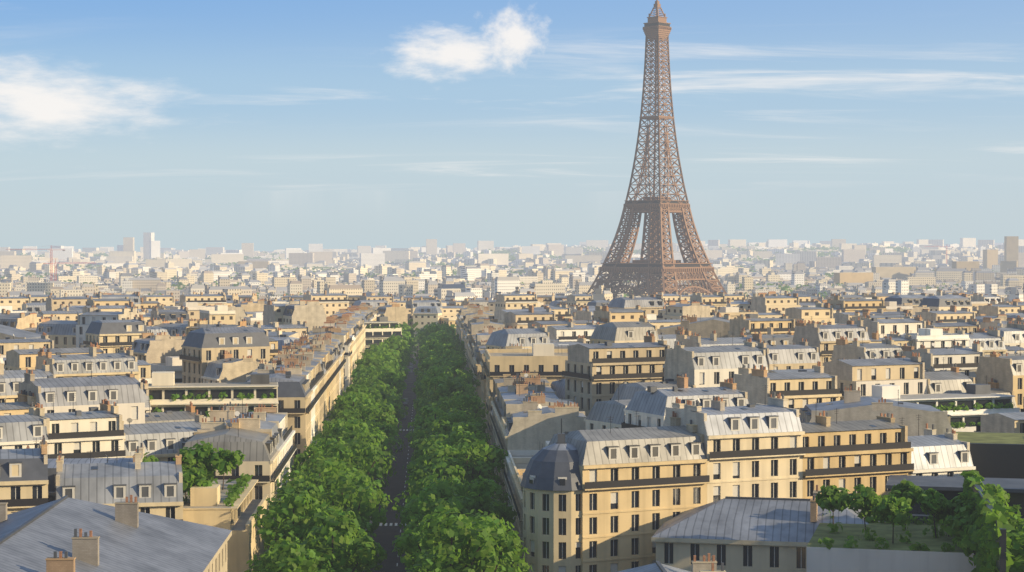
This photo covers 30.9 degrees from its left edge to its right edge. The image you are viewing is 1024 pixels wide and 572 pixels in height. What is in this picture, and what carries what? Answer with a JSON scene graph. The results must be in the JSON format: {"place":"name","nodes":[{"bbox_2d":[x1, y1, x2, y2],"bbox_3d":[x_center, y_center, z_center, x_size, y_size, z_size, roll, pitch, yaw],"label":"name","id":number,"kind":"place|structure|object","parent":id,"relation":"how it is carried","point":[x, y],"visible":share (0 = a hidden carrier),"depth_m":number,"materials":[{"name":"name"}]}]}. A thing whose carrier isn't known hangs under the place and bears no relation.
{"place":"outdoors","nodes":[
{"label":"outdoors","id":0,"kind":"place"},
{"bbox_2d":[356,358,492,571],"bbox_3d":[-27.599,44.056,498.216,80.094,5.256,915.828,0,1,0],"label":"avenue road","id":1,"kind":"structure","parent":0,"point":[387,532],"depth_m":399.30,"materials":[{"name":"grey asphalt"}]},
{"bbox_2d":[395,362,412,450],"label":"cars","id":2,"kind":"object","parent":1,"relation":"on","point":[398,447],"visible":0.1,"depth_m":473.81,"materials":[{"name":"metal"}]},
{"bbox_2d":[0,0,1023,251],"label":"sky","id":3,"kind":"structure","parent":0,"point":[272,125],"materials":[{"name":"blue"}]},
{"bbox_3d":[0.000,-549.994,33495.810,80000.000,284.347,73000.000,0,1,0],"label":"ground","id":4,"kind":"structure","parent":0,"visible":0},
{"bbox_2d":[7,246,64,280],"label":"tower crane","id":5,"kind":"object","parent":4,"relation":"on","point":[50,262],"visible":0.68,"depth_m":2450.87,"materials":[{"name":"metal"}]},
{"bbox_2d":[43,259,79,280],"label":"tower crane","id":6,"kind":"object","parent":4,"relation":"on","point":[55,262],"visible":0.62,"depth_m":2330.21,"materials":[{"name":"metal"}]},
{"bbox_2d":[244,322,532,571],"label":"avenue trees","id":7,"kind":"object","parent":4,"relation":"on","point":[331,495],"visible":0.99,"depth_m":281.24,"materials":[{"name":"plant"}]},
{"bbox_2d":[1,244,1006,360],"bbox_3d":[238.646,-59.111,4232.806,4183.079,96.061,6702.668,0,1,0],"label":"park trees","id":8,"kind":"object","parent":4,"relation":"on","point":[513,258],"visible":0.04,"depth_m":4323.16,"materials":[{"name":"plant"}]},
{"bbox_2d":[0,290,1023,571],"bbox_3d":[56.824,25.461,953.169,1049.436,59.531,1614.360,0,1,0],"label":"city","id":9,"kind":"object","parent":4,"relation":"on","point":[692,432],"visible":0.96,"depth_m":300.51,"materials":[{"name":"stone"}]},
{"bbox_2d":[0,233,1023,304],"bbox_3d":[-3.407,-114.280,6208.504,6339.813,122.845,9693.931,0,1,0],"label":"city","id":10,"kind":"object","parent":4,"relation":"on","point":[969,265],"visible":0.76,"depth_m":3493.79,"materials":[{"name":"stone"}]},
{"bbox_2d":[143,324,1023,571],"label":"rooftop garden plants","id":11,"kind":"object","parent":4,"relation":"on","point":[978,517],"visible":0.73,"depth_m":221.13,"materials":[{"name":"plant"}]},
{"bbox_2d":[587,0,726,298],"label":"lattice tower","id":12,"kind":"structure","parent":4,"relation":"on","point":[657,28],"depth_m":1703.44,"materials":[{"name":"metal"}]}
]}

